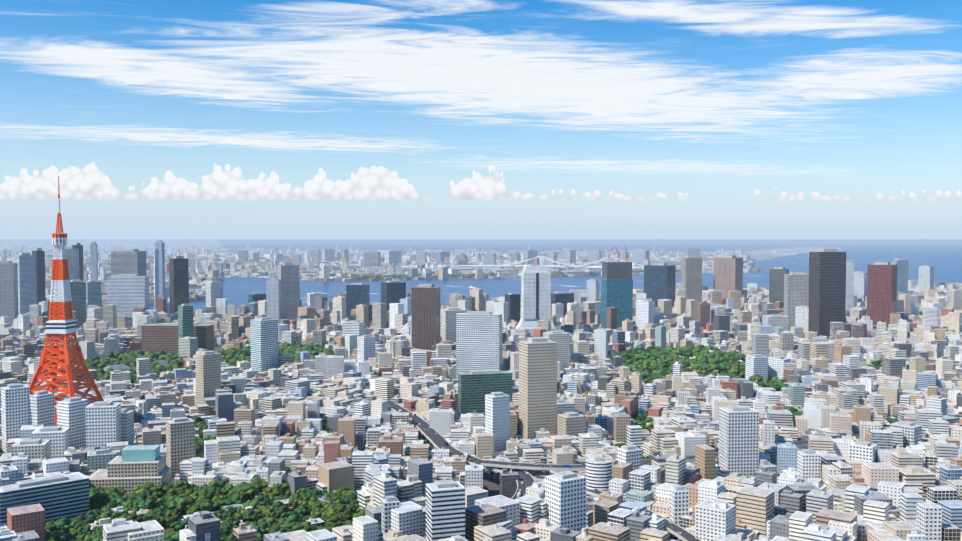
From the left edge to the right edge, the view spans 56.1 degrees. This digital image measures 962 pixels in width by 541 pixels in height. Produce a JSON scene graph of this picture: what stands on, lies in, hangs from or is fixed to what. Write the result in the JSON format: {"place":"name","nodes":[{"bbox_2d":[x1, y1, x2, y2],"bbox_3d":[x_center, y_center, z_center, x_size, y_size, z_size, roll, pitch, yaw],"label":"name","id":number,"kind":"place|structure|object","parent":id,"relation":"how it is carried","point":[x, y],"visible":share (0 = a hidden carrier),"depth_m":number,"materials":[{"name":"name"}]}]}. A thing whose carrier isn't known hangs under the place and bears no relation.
{"place":"outdoors","nodes":[
{"label":"outdoors","id":0,"kind":"place"},
{"bbox_2d":[0,261,17,325],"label":"tower","id":1,"kind":"structure","parent":0,"point":[8,288],"depth_m":2409.75,"materials":[{"name":"grey glass"}]},
{"bbox_2d":[14,253,35,314],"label":"tower","id":2,"kind":"structure","parent":0,"point":[25,262],"depth_m":2674.45,"materials":[{"name":"blue glass"}]},
{"bbox_2d":[70,279,85,322],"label":"tower","id":3,"kind":"structure","parent":0,"point":[78,291],"depth_m":2398.96,"materials":[{"name":"teal glass"}]},
{"bbox_2d":[108,274,149,315],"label":"office building","id":4,"kind":"structure","parent":0,"point":[128,294],"depth_m":2358.85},
{"bbox_2d":[141,323,213,352],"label":"office building","id":5,"kind":"structure","parent":0,"point":[159,337],"depth_m":1958.85,"materials":[{"name":"brown concrete"}]},
{"bbox_2d":[169,256,188,313],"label":"tower","id":6,"kind":"structure","parent":0,"point":[179,280],"depth_m":2572.05,"materials":[{"name":"glass"}]},
{"bbox_2d":[178,304,193,338],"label":"tower","id":7,"kind":"structure","parent":0,"point":[185,320],"depth_m":1919.07,"materials":[{"name":"teal glass"}]},
{"bbox_2d":[52,496,351,534],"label":"park ground","id":8,"kind":"structure","parent":0,"point":[167,529],"depth_m":804.73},
{"bbox_2d":[195,351,220,404],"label":"tower","id":9,"kind":"structure","parent":0,"point":[208,372],"depth_m":1300.30,"materials":[{"name":"beige concrete"}]},
{"bbox_2d":[206,281,222,306],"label":"tower","id":10,"kind":"structure","parent":0,"point":[214,290],"depth_m":2530.72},
{"bbox_2d":[248,292,265,302],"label":"building","id":11,"kind":"structure","parent":0,"point":[256,297],"depth_m":2627.45,"materials":[{"name":"teal glass"}]},
{"bbox_2d":[266,278,280,323],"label":"tower","id":12,"kind":"structure","parent":0,"point":[273,292],"depth_m":2450.74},
{"bbox_2d":[278,263,299,319],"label":"tower","id":13,"kind":"structure","parent":0,"point":[288,275],"depth_m":2537.44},
{"bbox_2d":[307,292,327,307],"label":"building","id":14,"kind":"structure","parent":0,"point":[311,299],"depth_m":2701.26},
{"bbox_2d":[342,320,364,344],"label":"office building","id":15,"kind":"structure","parent":0,"point":[353,327],"depth_m":2025.03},
{"bbox_2d":[346,283,369,321],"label":"tower","id":16,"kind":"structure","parent":0,"point":[357,293],"depth_m":2588.40,"materials":[{"name":"blue glass"}]},
{"bbox_2d":[370,302,375,319],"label":"building","id":17,"kind":"structure","parent":0,"point":[371,310],"depth_m":2703.68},
{"bbox_2d":[381,280,405,311],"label":"tower","id":18,"kind":"structure","parent":0,"point":[393,291],"depth_m":2593.29,"materials":[{"name":"blue glass"}]},
{"bbox_2d":[0,239,801,539],"bbox_3d":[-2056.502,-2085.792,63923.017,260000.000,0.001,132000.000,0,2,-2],"label":"ground","id":19,"kind":"structure","parent":0,"point":[493,488],"depth_m":6279.16,"materials":[{"name":"grey concrete"}]},
{"bbox_2d":[1,383,29,453],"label":"building","id":20,"kind":"structure","parent":19,"relation":"on","point":[14,410],"depth_m":1029.63,"materials":[{"name":"white concrete"}]},
{"bbox_2d":[11,438,49,464],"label":"office building","id":21,"kind":"structure","parent":19,"relation":"on","point":[37,448],"depth_m":935.61,"materials":[{"name":"white concrete"}]},
{"bbox_2d":[32,248,44,304],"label":"tower","id":22,"kind":"structure","parent":19,"relation":"on","point":[39,253],"depth_m":2830.15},
{"bbox_2d":[28,390,54,425],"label":"tower","id":23,"kind":"structure","parent":19,"relation":"on","point":[41,407],"depth_m":1038.03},
{"bbox_2d":[0,473,89,525],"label":"office building","id":24,"kind":"structure","parent":19,"relation":"on","point":[56,497],"depth_m":806.05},
{"bbox_2d":[31,426,69,458],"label":"office building","id":25,"kind":"structure","parent":19,"relation":"on","point":[57,437],"depth_m":994.09,"materials":[{"name":"white concrete"}]},
{"bbox_2d":[29,176,103,422],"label":"lattice tower","id":26,"kind":"structure","parent":19,"relation":"on","point":[57,350],"depth_m":1100.85,"materials":[{"name":"metal"}]},
{"bbox_2d":[44,238,77,333],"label":"tokyo tower decks","id":27,"kind":"object","parent":26,"relation":"attached to","point":[59,331],"visible":0.88,"depth_m":1098.10,"materials":[{"name":"white metal"}]},
{"bbox_2d":[45,240,76,328],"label":"tokyo tower deck glazing","id":28,"kind":"structure","parent":27,"relation":"attached to","point":[69,323],"depth_m":1097.40,"materials":[{"name":"glass"}]},
{"bbox_2d":[59,247,78,296],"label":"tower","id":29,"kind":"structure","parent":19,"relation":"on","point":[73,259],"depth_m":2946.83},
{"bbox_2d":[57,397,88,449],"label":"building","id":30,"kind":"structure","parent":19,"relation":"on","point":[71,413],"depth_m":1025.25,"materials":[{"name":"white concrete"}]},
{"bbox_2d":[72,243,83,280],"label":"tower","id":31,"kind":"structure","parent":19,"relation":"on","point":[79,246],"depth_m":3141.12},
{"bbox_2d":[86,280,101,317],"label":"tower","id":32,"kind":"structure","parent":19,"relation":"on","point":[93,292],"depth_m":2683.05,"materials":[{"name":"blue glass"}]},
{"bbox_2d":[90,242,97,280],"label":"tower","id":33,"kind":"structure","parent":19,"relation":"on","point":[94,258],"depth_m":3312.85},
{"bbox_2d":[85,401,120,448],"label":"office building","id":34,"kind":"structure","parent":19,"relation":"on","point":[103,422],"depth_m":983.12,"materials":[{"name":"white concrete"}]},
{"bbox_2d":[103,364,130,370],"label":"zojoji main roof","id":35,"kind":"structure","parent":19,"relation":"on","point":[121,366],"depth_m":1669.47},
{"bbox_2d":[121,408,133,444],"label":"tower","id":36,"kind":"structure","parent":19,"relation":"on","point":[127,424],"depth_m":1014.26,"materials":[{"name":"blue glass"}]},
{"bbox_2d":[111,249,146,275],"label":"tower","id":37,"kind":"structure","parent":19,"relation":"on","point":[128,261],"depth_m":2808.57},
{"bbox_2d":[88,445,170,496],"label":"terraced building","id":38,"kind":"structure","parent":19,"relation":"on","point":[130,468],"depth_m":890.83,"materials":[{"name":"beige concrete"}]},
{"bbox_2d":[154,249,158,298],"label":"tower","id":39,"kind":"structure","parent":19,"relation":"on","point":[156,273],"depth_m":3144.51,"materials":[{"name":"blue glass"}]},
{"bbox_2d":[155,240,164,297],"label":"tower","id":40,"kind":"structure","parent":19,"relation":"on","point":[160,245],"depth_m":3520.81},
{"bbox_2d":[155,360,168,365],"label":"zojoji hall roof","id":41,"kind":"structure","parent":19,"relation":"on","point":[163,362],"depth_m":1734.48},
{"bbox_2d":[166,417,194,478],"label":"building","id":42,"kind":"structure","parent":19,"relation":"on","point":[180,439],"depth_m":970.51,"materials":[{"name":"beige concrete"}]},
{"bbox_2d":[250,317,278,371],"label":"tower","id":43,"kind":"structure","parent":19,"relation":"on","point":[264,345],"depth_m":1637.17,"materials":[{"name":"glass"}]},
{"bbox_2d":[357,335,374,360],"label":"tower","id":44,"kind":"structure","parent":19,"relation":"on","point":[365,347],"depth_m":1680.35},
{"bbox_2d":[381,496,399,533],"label":"apartment building","id":45,"kind":"structure","parent":19,"relation":"on","point":[388,503],"depth_m":733.65,"materials":[{"name":"white concrete"}]},
{"bbox_2d":[49,248,760,275],"bbox_3d":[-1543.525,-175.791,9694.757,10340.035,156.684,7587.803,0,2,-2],"label":"shore buildings","id":46,"kind":"structure","parent":19,"relation":"on","point":[395,256],"depth_m":7656.89,"materials":[{"name":"grey concrete"}]},
{"bbox_2d":[410,325,411,345],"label":"building","id":47,"kind":"structure","parent":19,"relation":"on","point":[410,335],"depth_m":1830.48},
{"bbox_2d":[411,284,439,350],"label":"tower","id":48,"kind":"structure","parent":19,"relation":"on","point":[425,307],"depth_m":1804.01,"materials":[{"name":"brown concrete"}]},
{"bbox_2d":[426,479,464,540],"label":"building","id":49,"kind":"structure","parent":19,"relation":"on","point":[445,509],"depth_m":697.01,"materials":[{"name":"white concrete"}]},
{"bbox_2d":[0,406,948,540],"bbox_3d":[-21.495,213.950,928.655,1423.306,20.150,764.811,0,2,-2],"label":"trees","id":50,"kind":"object","parent":19,"relation":"on","point":[262,516],"visible":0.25,"depth_m":818.25,"materials":[{"name":"green plant"}]},
{"bbox_2d":[0,240,961,540],"bbox_3d":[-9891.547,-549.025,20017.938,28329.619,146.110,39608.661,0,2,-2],"label":"city buildings","id":51,"kind":"structure","parent":19,"relation":"on","point":[260,424],"depth_m":1213.06,"materials":[{"name":"white concrete"}]},
{"bbox_2d":[458,370,511,417],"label":"office building","id":52,"kind":"structure","parent":19,"relation":"on","point":[475,387],"depth_m":1293.60,"materials":[{"name":"green glass"}]},
{"bbox_2d":[78,267,908,396],"bbox_3d":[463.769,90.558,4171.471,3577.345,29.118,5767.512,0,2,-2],"label":"trees","id":53,"kind":"object","parent":19,"relation":"on","point":[639,358],"visible":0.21,"depth_m":1769.79,"materials":[{"name":"green plant"}]},
{"bbox_2d":[485,392,509,449],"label":"tower","id":54,"kind":"structure","parent":19,"relation":"on","point":[497,415],"depth_m":1044.45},
{"bbox_2d":[402,255,643,268],"bbox_3d":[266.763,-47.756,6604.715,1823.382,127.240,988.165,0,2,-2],"label":"suspension bridge","id":55,"kind":"structure","parent":19,"relation":"on","point":[565,265],"depth_m":6494.44,"materials":[{"name":"white paint"}]},
{"bbox_2d":[516,266,555,335],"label":"tower","id":56,"kind":"structure","parent":19,"relation":"on","point":[535,294],"depth_m":2220.50,"materials":[{"name":"white concrete"}]},
{"bbox_2d":[519,337,556,439],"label":"tower","id":57,"kind":"structure","parent":19,"relation":"on","point":[537,383],"depth_m":1095.53,"materials":[{"name":"beige concrete"}]},
{"bbox_2d":[545,470,585,531],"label":"apartment building","id":58,"kind":"structure","parent":19,"relation":"on","point":[565,495],"depth_m":744.33,"materials":[{"name":"white concrete"}]},
{"bbox_2d":[557,411,585,436],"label":"building","id":59,"kind":"structure","parent":19,"relation":"on","point":[572,423],"depth_m":1087.48,"materials":[{"name":"beige concrete"}]},
{"bbox_2d":[586,456,611,495],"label":"round tower","id":60,"kind":"structure","parent":19,"relation":"on","point":[598,472],"depth_m":867.42,"materials":[{"name":"white concrete"}]},
{"bbox_2d":[391,410,807,539],"bbox_3d":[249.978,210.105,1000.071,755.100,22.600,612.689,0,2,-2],"label":"expressway piers","id":61,"kind":"structure","parent":19,"relation":"on","point":[544,472],"depth_m":921.71,"materials":[{"name":"concrete"}]},
{"bbox_2d":[390,400,952,540],"bbox_3d":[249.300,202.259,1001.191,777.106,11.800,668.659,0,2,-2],"label":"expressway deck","id":62,"kind":"structure","parent":61,"relation":"on","point":[558,469],"depth_m":925.01,"materials":[{"name":"concrete"}]},
{"bbox_2d":[387,400,961,540],"bbox_3d":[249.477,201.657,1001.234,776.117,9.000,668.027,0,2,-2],"label":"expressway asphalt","id":63,"kind":"structure","parent":62,"relation":"on","point":[528,480],"depth_m":937.13,"materials":[{"name":"grey asphalt"}]},
{"bbox_2d":[393,404,856,540],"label":"piers","id":64,"kind":"structure","parent":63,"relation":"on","point":[526,474],"depth_m":913.60,"materials":[{"name":"paint"}]},
{"bbox_2d":[594,328,607,359],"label":"tower","id":65,"kind":"structure","parent":19,"relation":"on","point":[601,344],"depth_m":1732.83,"materials":[{"name":"white concrete"}]},
{"bbox_2d":[601,262,632,328],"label":"skyscraper","id":66,"kind":"structure","parent":19,"relation":"on","point":[617,286],"depth_m":2402.43,"materials":[{"name":"teal glass"}]},
{"bbox_2d":[608,245,627,261],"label":"rooftop cranes","id":67,"kind":"object","parent":66,"relation":"on","point":[626,256],"depth_m":2427.53,"materials":[{"name":"white metal"}]},
{"bbox_2d":[614,412,630,444],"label":"tower","id":68,"kind":"structure","parent":19,"relation":"on","point":[621,421],"depth_m":1115.65,"materials":[{"name":"beige concrete"}]},
{"bbox_2d":[617,445,641,470],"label":"building","id":69,"kind":"structure","parent":19,"relation":"on","point":[632,454],"depth_m":911.70,"materials":[{"name":"white concrete"}]},
{"bbox_2d":[670,485,688,536],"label":"tower","id":70,"kind":"structure","parent":19,"relation":"on","point":[679,501],"depth_m":777.12,"materials":[{"name":"white concrete"}]},
{"bbox_2d":[678,423,701,431],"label":"building","id":71,"kind":"structure","parent":19,"relation":"on","point":[685,427],"depth_m":1021.59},
{"bbox_2d":[718,405,758,477],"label":"tower","id":72,"kind":"structure","parent":19,"relation":"on","point":[739,438],"depth_m":933.34,"materials":[{"name":"white concrete"}]},
{"bbox_2d":[745,354,767,379],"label":"building","id":73,"kind":"structure","parent":19,"relation":"on","point":[756,364],"depth_m":1547.24,"materials":[{"name":"white concrete"}]},
{"bbox_2d":[759,444,776,463],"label":"building","id":74,"kind":"structure","parent":19,"relation":"on","point":[770,450],"depth_m":977.97,"materials":[{"name":"blue glass"}]},
{"bbox_2d":[768,356,789,378],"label":"building","id":75,"kind":"structure","parent":19,"relation":"on","point":[776,366],"depth_m":1564.54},
{"bbox_2d":[786,482,821,511],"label":"building","id":76,"kind":"structure","parent":19,"relation":"on","point":[804,488],"depth_m":783.97,"materials":[{"name":"grey concrete"}]},
{"bbox_2d":[797,449,820,481],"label":"building","id":77,"kind":"structure","parent":19,"relation":"on","point":[808,463],"depth_m":899.00,"materials":[{"name":"white concrete"}]},
{"bbox_2d":[849,440,876,462],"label":"building","id":78,"kind":"structure","parent":19,"relation":"on","point":[865,451],"depth_m":919.89,"materials":[{"name":"white concrete"}]},
{"bbox_2d":[870,482,879,490],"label":"building","id":79,"kind":"structure","parent":19,"relation":"on","point":[874,487],"depth_m":802.67,"materials":[{"name":"grey concrete"}]},
{"bbox_2d":[890,420,921,447],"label":"building","id":80,"kind":"structure","parent":19,"relation":"on","point":[912,433],"depth_m":1027.25,"materials":[{"name":"white concrete"}]},
{"bbox_2d":[925,395,946,415],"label":"building","id":81,"kind":"structure","parent":19,"relation":"on","point":[936,402],"depth_m":1237.94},
{"bbox_2d":[939,464,961,481],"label":"building","id":82,"kind":"structure","parent":19,"relation":"on","point":[950,472],"depth_m":866.12,"materials":[{"name":"blue glass"}]},
{"bbox_2d":[440,308,467,341],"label":"tower","id":83,"kind":"structure","parent":0,"point":[447,324],"depth_m":2055.47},
{"bbox_2d":[456,311,501,378],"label":"tower","id":84,"kind":"structure","parent":0,"point":[478,340],"depth_m":1568.78,"materials":[{"name":"glass"}]},
{"bbox_2d":[0,0,961,238],"label":"sky","id":85,"kind":"structure","parent":0,"point":[154,119],"materials":[{"name":"blue"}]},
{"bbox_2d":[505,293,519,322],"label":"tower","id":86,"kind":"structure","parent":0,"point":[512,300],"depth_m":2494.65,"materials":[{"name":"grey glass"}]},
{"bbox_2d":[102,272,961,312],"bbox_3d":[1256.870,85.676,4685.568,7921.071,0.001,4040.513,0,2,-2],"label":"water channel","id":87,"kind":"object","parent":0,"point":[237,291],"visible":0.15,"depth_m":4830.97,"materials":[{"name":"blue liquid"}]},
{"bbox_2d":[543,331,569,370],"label":"tower","id":88,"kind":"structure","parent":0,"point":[561,339],"depth_m":1618.78,"materials":[{"name":"white concrete"}]},
{"bbox_2d":[551,292,573,317],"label":"office building","id":89,"kind":"structure","parent":0,"point":[565,298],"depth_m":2656.62,"materials":[{"name":"glass"}]},
{"bbox_2d":[217,239,961,271],"bbox_3d":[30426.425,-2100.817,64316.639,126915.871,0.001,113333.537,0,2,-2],"label":"sea water","id":90,"kind":"structure","parent":0,"point":[941,255],"depth_m":28781.19,"materials":[{"name":"blue liquid"}]},
{"bbox_2d":[332,260,885,301],"bbox_3d":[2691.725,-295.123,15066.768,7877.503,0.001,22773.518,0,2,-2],"label":"boat wakes","id":91,"kind":"object","parent":90,"relation":"on","point":[600,281],"visible":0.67,"depth_m":4729.76,"materials":[{"name":"white liquid"}]},
{"bbox_2d":[586,279,598,300],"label":"building","id":92,"kind":"structure","parent":0,"point":[592,292],"depth_m":3164.21,"materials":[{"name":"white concrete"}]},
{"bbox_2d":[636,299,652,328],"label":"tower","id":93,"kind":"structure","parent":0,"point":[644,312],"depth_m":2228.32,"materials":[{"name":"white concrete"}]},
{"bbox_2d":[644,263,675,306],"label":"tower","id":94,"kind":"structure","parent":0,"point":[659,280],"depth_m":2740.49,"materials":[{"name":"blue glass"}]},
{"bbox_2d":[676,289,685,296],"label":"building","id":95,"kind":"structure","parent":0,"point":[680,292],"depth_m":3012.89,"materials":[{"name":"beige concrete"}]},
{"bbox_2d":[681,256,701,301],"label":"tower","id":96,"kind":"structure","parent":0,"point":[691,275],"depth_m":3106.96,"materials":[{"name":"grey concrete"}]},
{"bbox_2d":[714,255,742,297],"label":"tower","id":97,"kind":"structure","parent":0,"point":[728,272],"depth_m":3117.72,"materials":[{"name":"concrete"}]},
{"bbox_2d":[762,314,788,330],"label":"building","id":98,"kind":"structure","parent":0,"point":[777,320],"depth_m":2271.74,"materials":[{"name":"white concrete"}]},
{"bbox_2d":[769,267,788,303],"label":"tower","id":99,"kind":"structure","parent":0,"point":[776,284],"depth_m":2828.74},
{"bbox_2d":[746,247,841,261],"bbox_3d":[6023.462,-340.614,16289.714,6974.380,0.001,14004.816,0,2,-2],"label":"port land","id":100,"kind":"structure","parent":0,"point":[793,250],"depth_m":16455.01,"materials":[{"name":"grey concrete"}]},
{"bbox_2d":[750,245,797,252],"bbox_3d":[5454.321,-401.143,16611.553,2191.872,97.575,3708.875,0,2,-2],"label":"port cranes","id":101,"kind":"object","parent":100,"relation":"on","point":[771,249],"visible":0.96,"depth_m":16206.19,"materials":[{"name":"white metal"}]},
{"bbox_2d":[751,249,808,257],"bbox_3d":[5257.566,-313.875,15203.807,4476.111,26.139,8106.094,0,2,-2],"label":"port sheds","id":102,"kind":"object","parent":100,"relation":"on","point":[774,252],"visible":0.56,"depth_m":13218.77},
{"bbox_2d":[784,272,808,330],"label":"tower","id":103,"kind":"structure","parent":0,"point":[796,289],"depth_m":2324.97,"materials":[{"name":"grey concrete"}]},
{"bbox_2d":[795,306,808,332],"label":"tower","id":104,"kind":"structure","parent":0,"point":[801,316],"depth_m":2275.93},
{"bbox_2d":[808,248,845,336],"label":"tower","id":105,"kind":"structure","parent":0,"point":[827,286],"depth_m":2159.51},
{"bbox_2d":[846,260,853,310],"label":"tower","id":106,"kind":"structure","parent":0,"point":[849,284],"depth_m":2913.14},
{"bbox_2d":[844,322,866,337],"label":"building","id":107,"kind":"structure","parent":0,"point":[847,326],"depth_m":2162.71,"materials":[{"name":"grey concrete"}]},
{"bbox_2d":[854,271,866,300],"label":"tower","id":108,"kind":"structure","parent":0,"point":[860,282],"depth_m":3408.89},
{"bbox_2d":[867,262,896,327],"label":"tower","id":109,"kind":"structure","parent":0,"point":[881,291],"depth_m":2429.85,"materials":[{"name":"concrete"}]},
{"bbox_2d":[891,259,908,293],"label":"tower","id":110,"kind":"structure","parent":0,"point":[902,275],"depth_m":3617.67,"materials":[{"name":"blue glass"}]},
{"bbox_2d":[918,265,933,294],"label":"tower","id":111,"kind":"structure","parent":0,"point":[926,277],"depth_m":3809.35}
]}

